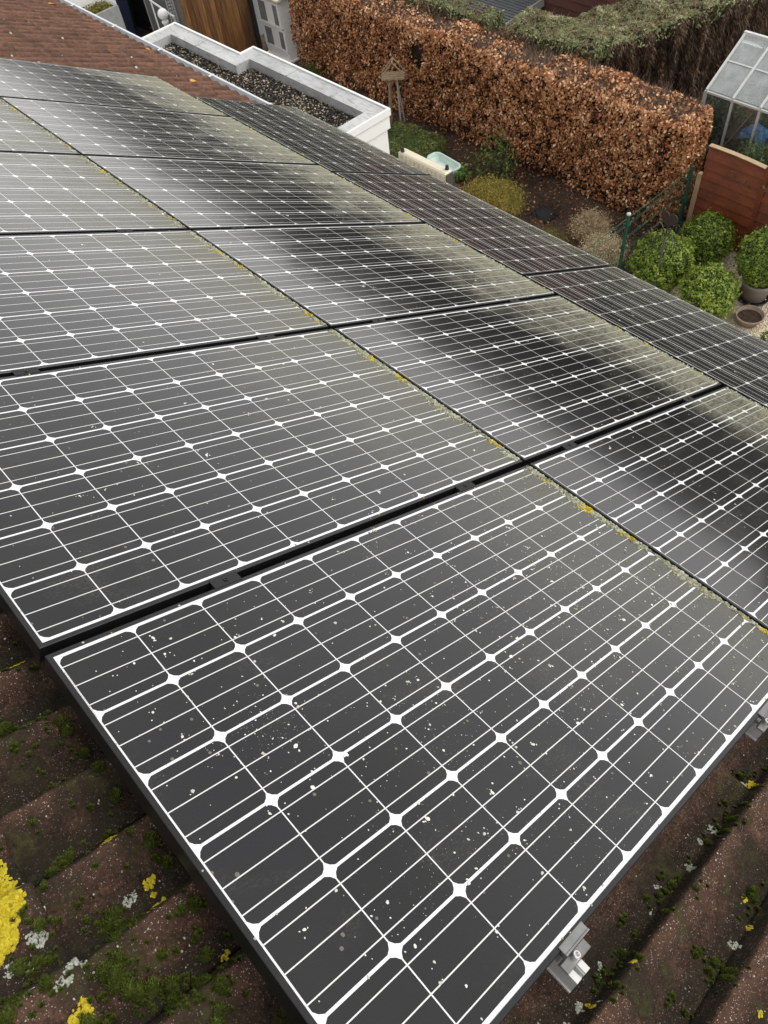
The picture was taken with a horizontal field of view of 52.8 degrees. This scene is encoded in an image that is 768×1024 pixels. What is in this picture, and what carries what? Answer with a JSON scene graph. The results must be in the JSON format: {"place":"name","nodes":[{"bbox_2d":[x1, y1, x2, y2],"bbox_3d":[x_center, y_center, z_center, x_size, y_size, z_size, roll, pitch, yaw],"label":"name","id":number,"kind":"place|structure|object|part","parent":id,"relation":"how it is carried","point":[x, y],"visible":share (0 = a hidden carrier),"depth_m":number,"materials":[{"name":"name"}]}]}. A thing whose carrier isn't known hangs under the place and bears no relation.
{"place":"outdoors","nodes":[
{"label":"outdoors","id":0,"kind":"place"},
{"bbox_2d":[68,0,178,32],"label":"garage","id":1,"kind":"structure","parent":0,"point":[141,8],"depth_m":13.91,"materials":[{"name":"metal"}]},
{"bbox_2d":[145,0,178,30],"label":"door","id":2,"kind":"structure","parent":1,"relation":"in","point":[161,3],"depth_m":13.75,"materials":[{"name":"metal"}]},
{"bbox_2d":[134,0,263,37],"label":"paving","id":3,"kind":"structure","parent":0,"point":[140,32],"depth_m":14.71,"materials":[{"name":"concrete"}]},
{"bbox_2d":[84,0,125,29],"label":"stone planter","id":4,"kind":"object","parent":3,"relation":"on","point":[112,14],"visible":0.14,"depth_m":13.03,"materials":[{"name":"stone"}]},
{"bbox_2d":[82,1,109,13],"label":"planter plant","id":5,"kind":"object","parent":4,"relation":"on","point":[98,7],"visible":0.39,"depth_m":12.95,"materials":[{"name":"green plant"}]},
{"bbox_2d":[115,0,135,34],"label":"wheelie bin","id":6,"kind":"object","parent":3,"relation":"on","point":[123,6],"visible":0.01,"depth_m":13.82,"materials":[{"name":"blue plastic"}]},
{"bbox_2d":[149,0,175,28],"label":"handrail","id":7,"kind":"object","parent":3,"relation":"on","point":[157,5],"visible":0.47,"depth_m":13.23,"materials":[{"name":"white metal"}]},
{"bbox_2d":[165,0,179,23],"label":"wire screen","id":8,"kind":"object","parent":3,"relation":"on","point":[171,11],"visible":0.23,"depth_m":12.84,"materials":[{"name":"grey metal"}]},
{"bbox_2d":[260,34,687,273],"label":"garden soil","id":9,"kind":"structure","parent":0,"point":[565,206],"depth_m":10.51,"materials":[{"name":"brown soil"}]},
{"bbox_2d":[157,8,168,26],"bbox_3d":[-3.545,-7.816,12.972,0.200,1.145,0.200,-39,59,-19],"label":"garden lamp","id":10,"kind":"object","parent":9,"relation":"on","point":[162,13],"visible":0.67,"depth_m":12.54,"materials":[{"name":"white paint"}]},
{"bbox_2d":[173,0,262,51],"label":"wooden gate","id":11,"kind":"structure","parent":9,"relation":"on","point":[232,24],"depth_m":12.86,"materials":[{"name":"brown wood"}]},
{"bbox_2d":[142,22,390,153],"bbox_3d":[-1.406,-3.357,8.600,1.354,2.712,3.288,-39,59,-19],"label":"flat roof annex","id":12,"kind":"object","parent":9,"relation":"on","point":[265,76],"visible":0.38,"depth_m":7.54,"materials":[{"name":"white paint"}]},
{"bbox_2d":[255,0,302,62],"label":"door frame","id":13,"kind":"object","parent":9,"relation":"on","point":[274,16],"visible":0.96,"depth_m":13.09,"materials":[{"name":"white paint"}]},
{"bbox_3d":[-1.916,-8.358,12.932,0.057,0.390,0.630,-39,59,-19],"label":"door","id":14,"kind":"part","parent":13,"relation":"part of","materials":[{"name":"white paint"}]},
{"bbox_3d":[-1.861,-8.137,13.267,0.022,0.360,0.630,-39,59,-19],"label":"door","id":15,"kind":"part","parent":13,"relation":"part of","materials":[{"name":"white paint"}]},
{"bbox_2d":[301,61,326,75],"bbox_3d":[-1.201,-7.441,12.979,0.535,0.223,0.536,-39,59,-19],"label":"grass tuft","id":16,"kind":"object","parent":9,"relation":"on","point":[312,69],"visible":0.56,"depth_m":12.95,"materials":[{"name":"green plant"}]},
{"bbox_2d":[380,57,406,127],"bbox_3d":[0.166,-6.200,11.465,0.383,0.979,0.264,0,55,7],"label":"bird table","id":17,"kind":"object","parent":9,"relation":"on","point":[389,77],"visible":0.93,"depth_m":11.27,"materials":[{"name":"brown wood"}]},
{"bbox_2d":[387,121,446,158],"bbox_3d":[0.324,-5.138,11.027,0.996,0.440,0.916,34,65,26],"label":"clipped shrub","id":18,"kind":"object","parent":9,"relation":"on","point":[415,141],"visible":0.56,"depth_m":10.90,"materials":[{"name":"green plant"}]},
{"bbox_2d":[398,147,452,184],"bbox_3d":[0.547,-4.092,9.884,0.130,0.956,0.850,-39,59,-19],"label":"water tank","id":19,"kind":"object","parent":9,"relation":"on","point":[445,173],"visible":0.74,"depth_m":9.52,"materials":[{"name":"beige plastic"}]},
{"bbox_2d":[372,0,505,38],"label":"conifer hedge","id":20,"kind":"object","parent":9,"relation":"on","point":[488,21],"visible":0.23,"depth_m":10.64,"materials":[{"name":"green plant"}]},
{"bbox_2d":[427,152,460,185],"bbox_3d":[0.792,-4.146,10.020,0.210,0.845,0.510,-35,58,-17],"label":"garden tub","id":21,"kind":"object","parent":9,"relation":"on","point":[441,159],"visible":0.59,"depth_m":9.76,"materials":[{"name":"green plastic"}]},
{"bbox_2d":[454,162,471,182],"bbox_3d":[1.074,-4.746,10.767,0.324,0.262,0.308,-39,59,-19],"label":"seedling plant","id":22,"kind":"object","parent":9,"relation":"on","point":[459,174],"visible":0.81,"depth_m":10.75,"materials":[{"name":"green plant"}]},
{"bbox_2d":[465,126,520,181],"bbox_3d":[1.464,-4.882,10.547,0.773,0.698,0.813,9,57,13],"label":"rose shrub","id":23,"kind":"object","parent":9,"relation":"on","point":[498,165],"visible":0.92,"depth_m":10.57,"materials":[{"name":"green plant"}]},
{"bbox_2d":[455,171,534,216],"bbox_3d":[1.389,-4.126,10.143,1.156,0.505,1.133,-39,59,-19],"label":"heather bush","id":24,"kind":"object","parent":9,"relation":"on","point":[501,195],"visible":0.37,"depth_m":10.09,"materials":[{"name":"yellow plant"}]},
{"bbox_2d":[283,0,713,228],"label":"beech hedge","id":25,"kind":"object","parent":9,"relation":"on","point":[618,140],"visible":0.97,"depth_m":10.24,"materials":[{"name":"brown plant"}]},
{"bbox_2d":[350,87,657,259],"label":"leaf litter","id":26,"kind":"object","parent":9,"relation":"on","point":[527,184],"visible":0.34,"depth_m":10.48,"materials":[{"name":"brown plant"}]},
{"bbox_2d":[528,205,558,222],"bbox_3d":[2.116,-3.953,10.184,0.294,0.061,0.329,-39,59,-19],"label":"weed sheet","id":27,"kind":"object","parent":9,"relation":"on","point":[542,213],"visible":1,"depth_m":10.15,"materials":[{"name":"black fabric"}]},
{"bbox_2d":[538,226,572,242],"bbox_3d":[2.011,-3.421,9.775,0.707,0.190,0.742,-39,59,-19],"label":"groundcover plant","id":28,"kind":"object","parent":9,"relation":"on","point":[552,231],"visible":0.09,"depth_m":9.84,"materials":[{"name":"green plant"}]},
{"bbox_2d":[495,0,624,72],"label":"conifer hedge","id":29,"kind":"object","parent":9,"relation":"on","point":[559,37],"visible":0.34,"depth_m":9.94,"materials":[{"name":"green plant"}]},
{"bbox_2d":[568,205,615,244],"bbox_3d":[2.587,-3.606,9.679,0.653,0.415,0.640,-39,59,-19],"label":"dry shrub","id":30,"kind":"object","parent":9,"relation":"on","point":[586,224],"visible":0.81,"depth_m":9.64,"materials":[{"name":"beige plant"}]},
{"bbox_2d":[579,229,629,266],"bbox_3d":[2.681,-3.191,9.399,0.665,0.376,0.659,-39,59,-19],"label":"dry shrub","id":31,"kind":"object","parent":9,"relation":"on","point":[598,250],"visible":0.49,"depth_m":9.35,"materials":[{"name":"beige plant"}]},
{"bbox_2d":[584,165,694,270],"bbox_3d":[2.745,-3.021,8.914,2.436,0.950,0.060,-39,59,-19],"label":"wire fence","id":32,"kind":"object","parent":9,"relation":"on","point":[627,224],"visible":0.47,"depth_m":8.94,"materials":[{"name":"green metal"}]},
{"bbox_2d":[567,0,767,110],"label":"conifer hedge","id":33,"kind":"object","parent":9,"relation":"on","point":[684,46],"visible":0.47,"depth_m":10.07,"materials":[{"name":"green plant"}]},
{"bbox_2d":[695,30,767,175],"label":"greenhouse","id":34,"kind":"object","parent":9,"relation":"on","point":[744,65],"visible":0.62,"depth_m":9.23,"materials":[{"name":"glass"}]},
{"bbox_2d":[717,117,767,151],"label":"shrub","id":35,"kind":"object","parent":34,"relation":"in","point":[731,130],"visible":0.27,"depth_m":9.38,"materials":[{"name":"green plant"}]},
{"bbox_2d":[736,123,767,145],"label":"plastic sack","id":36,"kind":"object","parent":34,"relation":"in","point":[758,132],"visible":0.78,"depth_m":9.14,"materials":[{"name":"blue plastic"}]},
{"bbox_2d":[632,249,767,340],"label":"gravel bed","id":37,"kind":"object","parent":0,"point":[728,319],"depth_m":8.84,"materials":[{"name":"beige gravel"}]},
{"bbox_2d":[624,228,696,293],"bbox_3d":[3.241,-2.939,8.933,0.821,0.723,0.826,-39,59,-19],"label":"boxwood ball","id":38,"kind":"object","parent":37,"relation":"on","point":[677,260],"visible":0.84,"depth_m":8.77,"materials":[{"name":"green plant"}]},
{"bbox_2d":[649,211,681,285],"bbox_3d":[3.069,-2.829,8.620,0.355,1.141,0.347,-39,59,-19],"label":"garden stake","id":39,"kind":"object","parent":37,"relation":"on","point":[669,221],"visible":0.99,"depth_m":8.27,"materials":[{"name":"grey metal"}]},
{"bbox_2d":[675,206,738,267],"bbox_3d":[3.812,-3.242,9.112,0.748,0.659,0.737,-39,59,-19],"label":"boxwood ball","id":40,"kind":"object","parent":37,"relation":"on","point":[714,238],"visible":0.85,"depth_m":8.95,"materials":[{"name":"green plant"}]},
{"bbox_2d":[673,257,743,318],"bbox_3d":[3.629,-2.471,8.601,0.716,0.646,0.751,-39,59,-19],"label":"boxwood ball","id":41,"kind":"object","parent":37,"relation":"on","point":[710,289],"visible":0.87,"depth_m":8.43,"materials":[{"name":"green plant"}]},
{"bbox_2d":[685,143,767,252],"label":"fence panel","id":42,"kind":"object","parent":37,"relation":"on","point":[718,186],"visible":0.76,"depth_m":8.88,"materials":[{"name":"red wood"}]},
{"bbox_2d":[731,124,767,189],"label":"evergreen shrub","id":43,"kind":"object","parent":37,"relation":"on","point":[759,156],"visible":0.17,"depth_m":8.69,"materials":[{"name":"green plant"}]},
{"bbox_2d":[735,305,765,327],"bbox_3d":[4.082,-2.167,8.654,0.316,0.118,0.314,-39,59,-19],"label":"plant bowl","id":44,"kind":"object","parent":37,"relation":"on","point":[749,316],"visible":1,"depth_m":8.64,"materials":[{"name":"ceramic"}]},
{"bbox_2d":[737,276,767,306],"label":"plant pot","id":45,"kind":"object","parent":37,"relation":"on","point":[751,295],"visible":0.65,"depth_m":8.75,"materials":[{"name":"grey ceramic"}]},
{"bbox_2d":[731,224,767,290],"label":"boxwood ball","id":46,"kind":"object","parent":45,"relation":"in","point":[751,261],"visible":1,"depth_m":8.35,"materials":[{"name":"green plant"}]},
{"bbox_2d":[760,331,767,341],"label":"ground cover plant","id":47,"kind":"object","parent":37,"relation":"on","point":[763,333],"visible":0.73,"depth_m":8.40,"materials":[{"name":"green plant"}]},
{"label":"ground","id":48,"kind":"structure","parent":0,"visible":0},
{"bbox_2d":[0,0,767,1023],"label":"house","id":49,"kind":"structure","parent":48,"relation":"on","point":[108,914],"depth_m":1.41,"materials":[{"name":"concrete"}]},
{"bbox_2d":[11,367,590,992],"bbox_3d":[-1.721,-0.895,2.764,0.084,0.180,6.058,-21,50,-42],"label":"mounting rail","id":50,"kind":"object","parent":49,"relation":"attached to","point":[567,969],"visible":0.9,"depth_m":1.29,"materials":[{"name":"metal"}]},
{"bbox_2d":[0,152,186,234],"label":"solar panel","id":51,"kind":"object","parent":50,"relation":"attached to","point":[52,194],"visible":1,"depth_m":3.46,"materials":[{"name":"black glass"}]},
{"bbox_2d":[0,230,328,377],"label":"solar panel","id":52,"kind":"object","parent":50,"relation":"attached to","point":[73,300],"visible":1,"depth_m":2.82,"materials":[{"name":"black glass"}]},
{"bbox_2d":[37,99,577,451],"bbox_3d":[-0.712,-1.282,3.730,0.072,0.180,6.060,-21,50,-42],"label":"mounting rail","id":53,"kind":"object","parent":49,"relation":"attached to","point":[568,445],"visible":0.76,"depth_m":3.20,"materials":[{"name":"metal"}]},
{"bbox_2d":[529,386,767,630],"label":"solar panel","id":54,"kind":"object","parent":53,"relation":"attached to","point":[683,487],"visible":1,"depth_m":2.65,"materials":[{"name":"black glass"}]},
{"bbox_2d":[194,96,429,174],"bbox_3d":[-0.546,-2.780,5.745,0.979,0.042,1.606,-21,50,-42],"label":"solar panel","id":55,"kind":"object","parent":49,"relation":"attached to","point":[327,146],"visible":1,"depth_m":5.67,"materials":[{"name":"black glass"}]},
{"bbox_2d":[11,150,767,740],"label":"mounting rail","id":56,"kind":"object","parent":49,"relation":"attached to","point":[757,728],"visible":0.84,"depth_m":1.88,"materials":[{"name":"metal"}]},
{"bbox_2d":[0,99,79,154],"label":"solar panel","id":57,"kind":"object","parent":56,"relation":"attached to","point":[19,131],"visible":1,"depth_m":4.02,"materials":[{"name":"black glass"}]},
{"bbox_2d":[0,329,522,661],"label":"solar panel","id":58,"kind":"object","parent":56,"relation":"attached to","point":[132,489],"visible":1,"depth_m":2.10,"materials":[{"name":"black glass"}]},
{"bbox_2d":[45,465,767,1023],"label":"solar panel","id":59,"kind":"object","parent":56,"relation":"attached to","point":[455,759],"visible":1,"depth_m":1.53,"materials":[{"name":"black glass"}]},
{"bbox_2d":[104,69,693,403],"bbox_3d":[-0.040,-1.540,4.373,0.072,0.180,6.060,-21,50,-42],"label":"mounting rail","id":60,"kind":"object","parent":49,"relation":"attached to","point":[687,399],"visible":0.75,"depth_m":3.85,"materials":[{"name":"metal"}]},
{"bbox_2d":[0,58,227,116],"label":"solar panel","id":61,"kind":"object","parent":60,"relation":"attached to","point":[21,79],"visible":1,"depth_m":5.25,"materials":[{"name":"black glass"}]},
{"bbox_2d":[0,97,316,164],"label":"solar panel","id":62,"kind":"object","parent":60,"relation":"attached to","point":[89,130],"visible":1,"depth_m":4.67,"materials":[{"name":"black glass"}]},
{"bbox_2d":[85,155,422,230],"bbox_3d":[-0.660,-1.768,4.299,1.606,0.049,0.979,-21,50,-42],"label":"solar panel","id":63,"kind":"object","parent":60,"relation":"attached to","point":[191,195],"visible":1,"depth_m":4.18,"materials":[{"name":"black glass"}]},
{"bbox_2d":[192,223,554,329],"bbox_3d":[0.015,-1.207,3.819,1.606,0.048,0.979,-21,50,-42],"label":"solar panel","id":64,"kind":"object","parent":60,"relation":"attached to","point":[332,277],"visible":1,"depth_m":3.68,"materials":[{"name":"black glass"}]},
{"bbox_2d":[334,295,720,467],"bbox_3d":[0.691,-0.647,3.338,1.606,0.048,0.979,-21,50,-42],"label":"solar panel","id":65,"kind":"object","parent":60,"relation":"attached to","point":[528,382],"visible":1,"depth_m":3.18,"materials":[{"name":"black glass"}]},
{"bbox_2d":[334,172,610,276],"bbox_3d":[0.552,-1.869,4.964,0.979,0.042,1.606,-21,50,-42],"label":"solar panel","id":66,"kind":"object","parent":49,"relation":"attached to","point":[513,243],"visible":1,"depth_m":4.89,"materials":[{"name":"black glass"}]},
{"bbox_2d":[525,266,767,408],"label":"solar panel","id":67,"kind":"object","parent":49,"relation":"attached to","point":[726,354],"visible":1,"depth_m":4.18,"materials":[{"name":"black glass"}]},
{"bbox_2d":[443,0,635,28],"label":"garden shed","id":68,"kind":"structure","parent":48,"relation":"on","point":[565,8],"depth_m":11.25,"materials":[{"name":"grey stone"}]},
{"bbox_2d":[719,76,767,153],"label":"greenhouse plant","id":69,"kind":"object","parent":48,"relation":"on","point":[728,145],"visible":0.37,"depth_m":9.32,"materials":[{"name":"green plant"}]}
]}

